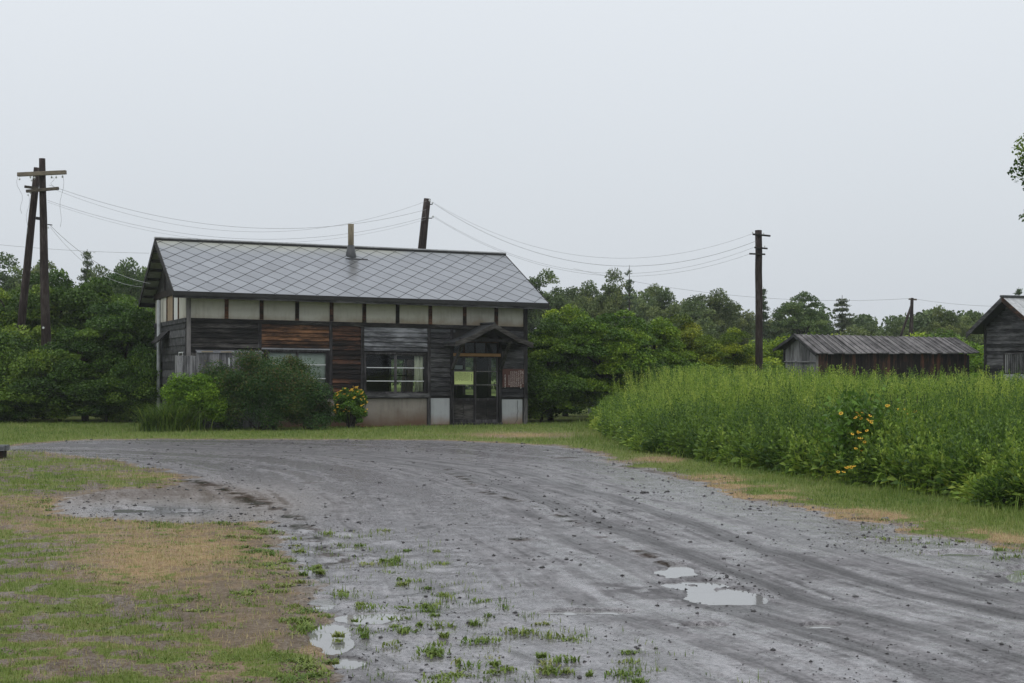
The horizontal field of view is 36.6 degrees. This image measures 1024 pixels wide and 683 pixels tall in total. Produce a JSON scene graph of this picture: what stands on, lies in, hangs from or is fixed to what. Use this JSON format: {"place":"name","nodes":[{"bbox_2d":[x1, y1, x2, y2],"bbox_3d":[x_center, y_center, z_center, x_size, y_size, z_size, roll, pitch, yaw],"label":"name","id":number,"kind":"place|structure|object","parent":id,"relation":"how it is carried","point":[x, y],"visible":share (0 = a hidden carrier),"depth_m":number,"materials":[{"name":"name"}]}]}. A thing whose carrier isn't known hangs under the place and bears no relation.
{"place":"outdoors","nodes":[
{"label":"outdoors","id":0,"kind":"place"},
{"bbox_2d":[108,398,220,431],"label":"ornamental grass","id":1,"kind":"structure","parent":0,"point":[163,419],"depth_m":37.93,"materials":[{"name":"green plant"}]},
{"bbox_2d":[389,380,495,395],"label":"ground","id":2,"kind":"structure","parent":0,"point":[469,391],"depth_m":116.97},
{"bbox_2d":[0,252,30,304],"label":"tree","id":3,"kind":"object","parent":2,"relation":"on","point":[10,282],"visible":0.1,"depth_m":84.43,"materials":[{"name":"green plant"}]},
{"bbox_2d":[0,323,38,418],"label":"shrub","id":4,"kind":"object","parent":2,"relation":"on","point":[12,338],"visible":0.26,"depth_m":46.01,"materials":[{"name":"green plant"}]},
{"bbox_2d":[11,167,38,416],"bbox_3d":[-14.968,-1.327,47.428,0.995,8.053,0.479,0,-1,0],"label":"utility pole","id":5,"kind":"object","parent":2,"relation":"on","point":[23,301],"visible":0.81,"depth_m":47.46,"materials":[{"name":"brown wood"}]},
{"bbox_2d":[0,375,53,421],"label":"shrub","id":6,"kind":"object","parent":2,"relation":"on","point":[5,394],"visible":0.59,"depth_m":43.90,"materials":[{"name":"green plant"}]},
{"bbox_2d":[0,284,64,346],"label":"tree","id":7,"kind":"object","parent":2,"relation":"on","point":[9,312],"visible":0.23,"depth_m":48.91,"materials":[{"name":"green plant"}]},
{"bbox_2d":[0,344,74,420],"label":"shrub","id":8,"kind":"object","parent":2,"relation":"on","point":[26,364],"visible":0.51,"depth_m":44.45,"materials":[{"name":"green plant"}]},
{"bbox_2d":[17,158,66,419],"bbox_3d":[-14.249,-1.443,46.912,1.538,8.253,0.583,0,-1,0],"label":"utility pole","id":9,"kind":"object","parent":2,"relation":"on","point":[42,173],"visible":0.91,"depth_m":46.94,"materials":[{"name":"brown wood"}]},
{"bbox_2d":[6,245,125,252],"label":"overhead wire","id":10,"kind":"object","parent":9,"relation":"attached to","point":[76,250],"visible":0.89,"depth_m":80.08,"materials":[{"name":"black metal"}]},
{"bbox_2d":[50,227,138,286],"bbox_3d":[-12.175,-2.494,45.248,4.806,1.982,0.010,-1,-1,42],"label":"service cable","id":11,"kind":"object","parent":9,"relation":"attached to","point":[92,268],"visible":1,"depth_m":45.17,"materials":[{"name":"metal"}]},
{"bbox_2d":[50,225,150,283],"bbox_3d":[-12.078,-2.569,45.249,4.954,1.942,0.015,-1,-1,40],"label":"service cable","id":12,"kind":"object","parent":9,"relation":"attached to","point":[93,260],"visible":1,"depth_m":45.33,"materials":[{"name":"metal"}]},
{"bbox_2d":[48,202,421,242],"bbox_3d":[-8.473,-3.667,49.368,12.233,1.028,0.006,0,-1,-24],"label":"overhead wire","id":13,"kind":"object","parent":9,"relation":"attached to","point":[197,238],"visible":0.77,"depth_m":48.61,"materials":[{"name":"black metal"}]},
{"bbox_2d":[50,185,422,228],"bbox_3d":[-8.447,-4.163,49.376,12.222,1.083,0.010,0,-1,-24],"label":"overhead wire","id":14,"kind":"object","parent":9,"relation":"attached to","point":[243,227],"visible":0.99,"depth_m":49.37,"materials":[{"name":"black metal"}]},
{"bbox_2d":[57,190,425,231],"bbox_3d":[-8.325,-4.122,49.375,12.033,1.263,0.007,0,-1,-25],"label":"overhead wire","id":15,"kind":"object","parent":9,"relation":"attached to","point":[240,231],"visible":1,"depth_m":49.20,"materials":[{"name":"black metal"}]},
{"bbox_2d":[63,205,423,238],"bbox_3d":[-8.473,-3.750,49.369,12.234,0.968,0.009,0,-1,-24],"label":"overhead wire","id":16,"kind":"object","parent":9,"relation":"attached to","point":[240,238],"visible":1,"depth_m":49.05,"materials":[{"name":"black metal"}]},
{"bbox_2d":[29,260,67,292],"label":"tree","id":17,"kind":"object","parent":2,"relation":"on","point":[37,269],"visible":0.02,"depth_m":87.50,"materials":[{"name":"green plant"}]},
{"bbox_2d":[1,374,108,421],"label":"shrub","id":18,"kind":"object","parent":2,"relation":"on","point":[48,389],"visible":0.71,"depth_m":43.92,"materials":[{"name":"green plant"}]},
{"bbox_2d":[26,267,114,414],"bbox_3d":[-14.618,0.043,51.029,4.196,5.049,3.977,-1,-1,36],"label":"tree","id":19,"kind":"object","parent":2,"relation":"on","point":[63,299],"visible":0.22,"depth_m":50.00,"materials":[{"name":"green plant"}]},
{"bbox_2d":[37,327,128,420],"bbox_3d":[-12.501,0.975,45.598,3.130,2.915,3.186,1,-1,-37],"label":"tree","id":20,"kind":"object","parent":2,"relation":"on","point":[78,341],"visible":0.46,"depth_m":44.89,"materials":[{"name":"green plant"}]},
{"bbox_2d":[75,251,93,284],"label":"tree","id":21,"kind":"object","parent":2,"relation":"on","point":[87,264],"visible":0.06,"depth_m":84.02,"materials":[{"name":"green plant"}]},
{"bbox_2d":[58,264,111,314],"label":"tree","id":22,"kind":"object","parent":2,"relation":"on","point":[94,273],"visible":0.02,"depth_m":83.20,"materials":[{"name":"green plant"}]},
{"bbox_2d":[55,273,155,349],"bbox_3d":[-13.300,0.136,51.045,3.308,4.854,3.404,0,-1,-5],"label":"tree","id":23,"kind":"object","parent":2,"relation":"on","point":[79,326],"visible":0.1,"depth_m":50.65,"materials":[{"name":"green plant"}]},
{"bbox_2d":[58,376,155,421],"bbox_3d":[-11.745,1.697,44.622,2.723,1.407,2.650,0,-1,-25],"label":"shrub","id":24,"kind":"object","parent":2,"relation":"on","point":[100,390],"visible":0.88,"depth_m":43.89,"materials":[{"name":"green plant"}]},
{"bbox_2d":[73,299,154,419],"bbox_3d":[-11.647,0.580,46.504,3.496,3.765,3.688,0,-1,-26],"label":"tree","id":25,"kind":"object","parent":2,"relation":"on","point":[131,328],"visible":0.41,"depth_m":45.55,"materials":[{"name":"green plant"}]},
{"bbox_2d":[96,257,155,321],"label":"tree","id":26,"kind":"object","parent":2,"relation":"on","point":[134,291],"visible":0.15,"depth_m":76.86,"materials":[{"name":"green plant"}]},
{"bbox_2d":[109,342,161,420],"bbox_3d":[-10.594,1.214,44.591,2.100,2.438,2.009,0,-1,13],"label":"shrub","id":27,"kind":"object","parent":2,"relation":"on","point":[138,370],"visible":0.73,"depth_m":44.04,"materials":[{"name":"green plant"}]},
{"bbox_2d":[194,346,333,429],"bbox_3d":[-6.298,1.207,39.120,3.670,2.185,1.798,0,-1,0],"label":"shrub","id":28,"kind":"object","parent":2,"relation":"on","point":[286,386],"visible":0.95,"depth_m":38.78,"materials":[{"name":"green plant"}]},
{"bbox_2d":[139,224,549,428],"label":"station house","id":29,"kind":"structure","parent":2,"relation":"on","point":[350,315],"depth_m":41.95,"materials":[{"name":"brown wood"}]},
{"bbox_2d":[265,350,328,392],"bbox_3d":[-5.661,0.783,40.821,1.680,1.136,0.113,0,-1,-20],"label":"window","id":30,"kind":"structure","parent":29,"relation":"in","point":[321,357],"depth_m":41.01,"materials":[{"name":"grey glass"}]},
{"bbox_2d":[364,352,426,393],"bbox_3d":[-3.154,0.860,41.769,1.750,1.138,0.155,0,-1,-20],"label":"window","id":31,"kind":"structure","parent":29,"relation":"in","point":[418,381],"depth_m":41.91,"materials":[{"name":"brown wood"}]},
{"bbox_2d":[390,358,413,391],"bbox_3d":[-3.303,1.081,48.018,1.005,1.113,0.055,0,-1,-20],"label":"back window frame","id":32,"kind":"structure","parent":29,"relation":"in","point":[405,375],"depth_m":47.99,"materials":[{"name":"brown wood"}]},
{"bbox_2d":[454,372,472,383],"bbox_3d":[-1.319,1.001,42.440,0.545,0.349,0.013,0,-1,-20],"label":"paper notice","id":33,"kind":"object","parent":29,"relation":"attached to","point":[463,377],"visible":1,"depth_m":42.43,"materials":[{"name":"yellow"}]},
{"bbox_2d":[453,356,473,422],"bbox_3d":[-1.322,1.313,42.464,0.660,1.818,0.043,0,-1,-20],"label":"sliding door","id":34,"kind":"structure","parent":29,"relation":"in","point":[457,402],"depth_m":42.45,"materials":[{"name":"brown wood"}]},
{"bbox_2d":[474,357,497,422],"bbox_3d":[-0.713,1.319,42.632,0.680,1.811,0.043,0,-1,-20],"label":"sliding door","id":35,"kind":"structure","parent":29,"relation":"in","point":[485,409],"depth_m":42.62,"materials":[{"name":"brown wood"}]},
{"bbox_2d":[502,369,523,387],"bbox_3d":[0.035,1.026,42.816,0.635,0.545,0.026,0,-1,-20],"label":"notice board","id":36,"kind":"object","parent":29,"relation":"attached to","point":[512,377],"visible":1,"depth_m":42.80,"materials":[{"name":"brown paint"}]},
{"bbox_2d":[401,198,433,391],"bbox_3d":[-3.206,-1.018,51.971,1.253,7.600,0.432,0,-1,7],"label":"utility pole","id":37,"kind":"object","parent":2,"relation":"on","point":[422,242],"visible":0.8,"depth_m":51.94,"materials":[{"name":"wood"}]},
{"bbox_2d":[437,219,745,275],"bbox_3d":[2.382,-3.120,49.809,10.702,2.117,0.007,0,-1,21],"label":"overhead wire","id":38,"kind":"object","parent":37,"relation":"attached to","point":[577,272],"visible":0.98,"depth_m":49.99,"materials":[{"name":"black metal"}]},
{"bbox_2d":[434,216,753,273],"bbox_3d":[2.436,-3.186,49.810,10.801,2.062,0.007,0,-1,21],"label":"overhead wire","id":39,"kind":"object","parent":37,"relation":"attached to","point":[586,271],"visible":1,"depth_m":49.68,"materials":[{"name":"black metal"}]},
{"bbox_2d":[438,205,750,257],"bbox_3d":[2.409,-3.658,49.818,10.787,2.038,0.007,0,-1,21],"label":"overhead wire","id":40,"kind":"object","parent":37,"relation":"attached to","point":[589,256],"visible":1,"depth_m":49.84,"materials":[{"name":"black metal"}]},
{"bbox_2d":[435,204,755,265],"bbox_3d":[2.471,-3.512,49.815,10.870,2.258,0.011,0,-1,21],"label":"overhead wire","id":41,"kind":"object","parent":37,"relation":"attached to","point":[588,263],"visible":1,"depth_m":49.89,"materials":[{"name":"black metal"}]},
{"bbox_2d":[38,286,983,388],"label":"distant woods","id":42,"kind":"object","parent":2,"relation":"on","point":[923,318],"visible":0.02,"depth_m":103.22,"materials":[{"name":"green plant"}]},
{"bbox_2d":[491,371,593,421],"bbox_3d":[0.939,1.625,44.775,2.835,1.569,2.758,-1,-1,37],"label":"shrub","id":43,"kind":"object","parent":2,"relation":"on","point":[542,390],"visible":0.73,"depth_m":44.26,"materials":[{"name":"green plant"}]},
{"bbox_2d":[528,268,570,333],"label":"tree","id":44,"kind":"object","parent":2,"relation":"on","point":[535,317],"visible":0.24,"depth_m":87.41,"materials":[{"name":"green plant"}]},
{"bbox_2d":[528,320,596,420],"bbox_3d":[1.181,0.895,46.011,2.764,3.085,2.686,0,-1,-14],"label":"tree","id":45,"kind":"object","parent":2,"relation":"on","point":[549,355],"visible":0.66,"depth_m":45.40,"materials":[{"name":"green plant"}]},
{"bbox_2d":[531,304,599,415],"bbox_3d":[1.678,0.656,49.975,2.987,3.740,2.934,-1,-1,34],"label":"tree","id":46,"kind":"object","parent":2,"relation":"on","point":[570,316],"visible":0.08,"depth_m":49.48,"materials":[{"name":"green plant"}]},
{"bbox_2d":[553,280,602,310],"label":"tree","id":47,"kind":"object","parent":2,"relation":"on","point":[582,291],"visible":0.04,"depth_m":91.21,"materials":[{"name":"green plant"}]},
{"bbox_2d":[569,268,632,328],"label":"tree","id":48,"kind":"object","parent":2,"relation":"on","point":[601,304],"visible":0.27,"depth_m":85.49,"materials":[{"name":"green plant"}]},
{"bbox_2d":[552,308,657,403],"bbox_3d":[2.893,0.722,46.468,3.487,3.466,3.306,0,-1,-28],"label":"tree","id":49,"kind":"object","parent":2,"relation":"on","point":[607,349],"visible":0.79,"depth_m":45.74,"materials":[{"name":"green plant"}]},
{"bbox_2d":[618,265,638,327],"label":"tree","id":50,"kind":"object","parent":2,"relation":"on","point":[629,289],"visible":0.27,"depth_m":84.00,"materials":[{"name":"green plant"}]},
{"bbox_2d":[601,359,685,399],"bbox_3d":[4.232,1.489,46.466,3.292,1.911,3.149,0,-1,-2],"label":"shrub","id":51,"kind":"object","parent":2,"relation":"on","point":[657,363],"visible":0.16,"depth_m":45.74,"materials":[{"name":"green plant"}]},
{"bbox_2d":[631,283,680,336],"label":"tree","id":52,"kind":"object","parent":2,"relation":"on","point":[661,304],"visible":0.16,"depth_m":91.41,"materials":[{"name":"green plant"}]},
{"bbox_2d":[622,316,698,367],"bbox_3d":[4.372,0.855,48.965,3.037,3.284,2.983,0,-1,22],"label":"tree","id":53,"kind":"object","parent":2,"relation":"on","point":[664,333],"visible":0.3,"depth_m":48.42,"materials":[{"name":"green plant"}]},
{"bbox_2d":[640,299,721,348],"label":"tree","id":54,"kind":"object","parent":2,"relation":"on","point":[708,326],"visible":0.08,"depth_m":83.56,"materials":[{"name":"green plant"}]},
{"bbox_2d":[651,313,717,359],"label":"tree","id":55,"kind":"object","parent":2,"relation":"on","point":[688,335],"visible":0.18,"depth_m":50.54,"materials":[{"name":"green plant"}]},
{"bbox_2d":[665,288,741,342],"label":"tree","id":56,"kind":"object","parent":2,"relation":"on","point":[717,305],"visible":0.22,"depth_m":87.14,"materials":[{"name":"green plant"}]},
{"bbox_2d":[673,361,738,377],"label":"shrub","id":57,"kind":"object","parent":2,"relation":"on","point":[695,364],"visible":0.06,"depth_m":46.80,"materials":[{"name":"green plant"}]},
{"bbox_2d":[687,327,754,378],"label":"tree","id":58,"kind":"object","parent":2,"relation":"on","point":[725,350],"visible":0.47,"depth_m":49.07,"materials":[{"name":"green plant"}]},
{"bbox_2d":[720,302,754,345],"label":"tree","id":59,"kind":"object","parent":2,"relation":"on","point":[745,321],"visible":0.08,"depth_m":93.52,"materials":[{"name":"green plant"}]},
{"bbox_2d":[749,230,770,375],"bbox_3d":[7.667,-0.379,47.965,0.661,6.156,0.345,0,-1,0],"label":"utility pole","id":60,"kind":"object","parent":2,"relation":"on","point":[758,247],"visible":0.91,"depth_m":47.94,"materials":[{"name":"brown wood"}]},
{"bbox_2d":[752,287,776,343],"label":"tree","id":61,"kind":"object","parent":2,"relation":"on","point":[766,317],"visible":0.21,"depth_m":83.91,"materials":[{"name":"green plant"}]},
{"bbox_2d":[745,357,786,376],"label":"shrub","id":62,"kind":"object","parent":2,"relation":"on","point":[770,362],"visible":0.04,"depth_m":51.75,"materials":[{"name":"green plant"}]},
{"bbox_2d":[746,334,789,367],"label":"shrub","id":63,"kind":"object","parent":2,"relation":"on","point":[768,348],"visible":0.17,"depth_m":54.87,"materials":[{"name":"green plant"}]},
{"bbox_2d":[765,301,805,341],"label":"tree","id":64,"kind":"object","parent":2,"relation":"on","point":[783,330],"visible":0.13,"depth_m":89.59,"materials":[{"name":"green plant"}]},
{"bbox_2d":[769,291,833,340],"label":"tree","id":65,"kind":"object","parent":2,"relation":"on","point":[813,320],"visible":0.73,"depth_m":83.27,"materials":[{"name":"green plant"}]},
{"bbox_2d":[584,362,1023,509],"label":"weeds","id":66,"kind":"object","parent":2,"relation":"on","point":[963,437],"visible":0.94,"depth_m":24.37,"materials":[{"name":"green plant"}]},
{"bbox_2d":[831,298,854,334],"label":"tree","id":67,"kind":"object","parent":2,"relation":"on","point":[844,323],"visible":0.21,"depth_m":87.95,"materials":[{"name":"green plant"}]},
{"bbox_2d":[811,383,899,484],"bbox_3d":[4.838,1.298,21.192,1.364,1.458,1.767,0,-1,0],"label":"flowering plant","id":68,"kind":"object","parent":2,"relation":"on","point":[855,423],"visible":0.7,"depth_m":21.37,"materials":[{"name":"green plant"}]},
{"bbox_2d":[834,323,893,335],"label":"tree","id":69,"kind":"object","parent":2,"relation":"on","point":[871,329],"visible":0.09,"depth_m":83.72,"materials":[{"name":"green plant"}]},
{"bbox_2d":[773,334,979,383],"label":"shed","id":70,"kind":"structure","parent":2,"relation":"on","point":[900,355],"depth_m":51.91,"materials":[{"name":"grey wood"}]},
{"bbox_2d":[879,319,914,336],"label":"tree","id":71,"kind":"object","parent":2,"relation":"on","point":[896,332],"visible":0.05,"depth_m":91.36,"materials":[{"name":"green plant"}]},
{"bbox_2d":[900,298,916,336],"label":"utility pole","id":72,"kind":"object","parent":2,"relation":"on","point":[910,311],"visible":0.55,"depth_m":85.92,"materials":[{"name":"brown wood"}]},
{"bbox_2d":[577,269,908,300],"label":"overhead wire","id":73,"kind":"object","parent":72,"relation":"attached to","point":[771,298],"visible":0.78,"depth_m":86.05,"materials":[{"name":"black metal"}]},
{"bbox_2d":[906,328,979,346],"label":"shrub","id":74,"kind":"object","parent":2,"relation":"on","point":[946,335],"visible":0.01,"depth_m":63.81,"materials":[{"name":"green plant"}]},
{"bbox_2d":[918,305,975,344],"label":"tree","id":75,"kind":"object","parent":2,"relation":"on","point":[957,328],"visible":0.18,"depth_m":77.63,"materials":[{"name":"green plant"}]},
{"bbox_2d":[954,311,983,346],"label":"tree","id":76,"kind":"object","parent":2,"relation":"on","point":[971,319],"visible":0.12,"depth_m":83.44,"materials":[{"name":"green plant"}]},
{"bbox_2d":[958,341,983,374],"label":"shrub","id":77,"kind":"object","parent":2,"relation":"on","point":[976,360],"visible":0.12,"depth_m":59.39,"materials":[{"name":"green plant"}]},
{"bbox_2d":[1007,133,1023,221],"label":"tree","id":78,"kind":"object","parent":2,"relation":"on","point":[1011,172],"visible":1,"depth_m":23.92,"materials":[{"name":"green plant"}]},
{"bbox_2d":[1012,289,1022,294],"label":"tree","id":79,"kind":"object","parent":2,"relation":"on","point":[1019,292],"visible":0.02,"depth_m":83.98,"materials":[{"name":"green plant"}]},
{"bbox_2d":[0,409,1023,682],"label":"lawn","id":80,"kind":"structure","parent":0,"point":[222,587],"depth_m":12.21,"materials":[{"name":"green plant"}]},
{"bbox_2d":[0,445,9,458],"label":"timber bench","id":81,"kind":"object","parent":80,"relation":"on","point":[4,449],"visible":0.78,"depth_m":26.74,"materials":[{"name":"grey wood"}]},
{"bbox_2d":[159,372,227,421],"bbox_3d":[-7.940,1.522,38.666,1.803,1.532,0.864,0,-1,0],"label":"shrub","id":82,"kind":"object","parent":80,"relation":"on","point":[198,387],"visible":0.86,"depth_m":38.48,"materials":[{"name":"green plant"}]},
{"bbox_2d":[285,394,335,428],"bbox_3d":[-5.139,1.789,39.334,1.350,1.020,0.641,0,-1,0],"label":"shrub","id":83,"kind":"object","parent":80,"relation":"on","point":[322,405],"visible":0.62,"depth_m":39.20,"materials":[{"name":"green plant"}]},
{"bbox_2d":[330,386,367,427],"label":"flowering plant","id":84,"kind":"object","parent":80,"relation":"on","point":[351,403],"visible":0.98,"depth_m":40.22,"materials":[{"name":"green plant"}]},
{"bbox_2d":[0,469,1023,682],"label":"weeds","id":85,"kind":"object","parent":80,"relation":"on","point":[303,626],"visible":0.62,"depth_m":9.58,"materials":[{"name":"green plant"}]},
{"bbox_2d":[890,394,924,415],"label":"flowering plant","id":86,"kind":"object","parent":80,"relation":"on","point":[904,402],"visible":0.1,"depth_m":22.79,"materials":[{"name":"green plant"}]},
{"bbox_2d":[966,295,1023,382],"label":"timber house","id":87,"kind":"structure","parent":80,"relation":"on","point":[999,324],"depth_m":50.40,"materials":[{"name":"wood"}]},
{"bbox_2d":[1003,353,1023,373],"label":"window","id":88,"kind":"structure","parent":87,"relation":"in","point":[1020,356],"depth_m":50.01,"materials":[{"name":"grey wood"}]},
{"bbox_2d":[0,0,1023,330],"label":"sky","id":89,"kind":"structure","parent":0,"point":[872,142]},
{"bbox_2d":[8,438,1023,682],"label":"gravel road","id":90,"kind":"structure","parent":0,"point":[877,606],"depth_m":12.56,"materials":[{"name":"grey gravel"}]},
{"bbox_2d":[110,508,151,512],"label":"puddle","id":91,"kind":"object","parent":90,"relation":"on","point":[126,510],"visible":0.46,"depth_m":17.45,"materials":[{"name":"grey liquid"}]},
{"bbox_2d":[174,511,205,513],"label":"puddle","id":92,"kind":"object","parent":90,"relation":"on","point":[183,512],"visible":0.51,"depth_m":17.21,"materials":[{"name":"grey liquid"}]},
{"bbox_2d":[308,599,335,609],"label":"puddle","id":93,"kind":"object","parent":90,"relation":"on","point":[327,604],"visible":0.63,"depth_m":10.59,"materials":[{"name":"grey liquid"}]},
{"bbox_2d":[308,624,354,654],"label":"puddle","id":94,"kind":"object","parent":90,"relation":"on","point":[323,639],"visible":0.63,"depth_m":9.15,"materials":[{"name":"grey liquid"}]},
{"bbox_2d":[325,658,365,668],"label":"puddle","id":95,"kind":"object","parent":90,"relation":"on","point":[351,663],"visible":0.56,"depth_m":8.44,"materials":[{"name":"grey liquid"}]},
{"bbox_2d":[334,613,399,624],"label":"puddle","id":96,"kind":"object","parent":90,"relation":"on","point":[370,618],"visible":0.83,"depth_m":9.95,"materials":[{"name":"grey liquid"}]},
{"bbox_2d":[541,611,625,614],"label":"puddle","id":97,"kind":"object","parent":90,"relation":"on","point":[601,612],"visible":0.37,"depth_m":10.19,"materials":[{"name":"grey liquid"}]},
{"bbox_2d":[654,565,697,577],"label":"puddle","id":98,"kind":"object","parent":90,"relation":"on","point":[675,571],"visible":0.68,"depth_m":12.18,"materials":[{"name":"grey liquid"}]},
{"bbox_2d":[660,581,729,592],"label":"puddle","id":99,"kind":"object","parent":90,"relation":"on","point":[701,587],"visible":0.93,"depth_m":11.40,"materials":[{"name":"grey liquid"}]},
{"bbox_2d":[693,626,717,627],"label":"puddle","id":100,"kind":"object","parent":90,"relation":"on","point":[706,626],"visible":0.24,"depth_m":9.65,"materials":[{"name":"grey liquid"}]},
{"bbox_2d":[683,589,768,604],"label":"puddle","id":101,"kind":"object","parent":90,"relation":"on","point":[733,597],"visible":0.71,"depth_m":10.81,"materials":[{"name":"grey liquid"}]},
{"bbox_2d":[802,625,836,627],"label":"puddle","id":102,"kind":"object","parent":90,"relation":"on","point":[819,626],"visible":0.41,"depth_m":9.64,"materials":[{"name":"grey liquid"}]},
{"bbox_2d":[876,541,915,543],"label":"puddle","id":103,"kind":"object","parent":90,"relation":"on","point":[892,542],"visible":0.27,"depth_m":14.27,"materials":[{"name":"grey liquid"}]},
{"bbox_2d":[923,552,986,555],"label":"puddle","id":104,"kind":"object","parent":90,"relation":"on","point":[960,554],"visible":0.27,"depth_m":13.36,"materials":[{"name":"grey liquid"}]},
{"bbox_2d":[1003,568,1023,582],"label":"puddle","id":105,"kind":"object","parent":90,"relation":"on","point":[1015,577],"visible":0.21,"depth_m":11.95,"materials":[{"name":"grey liquid"}]}
]}

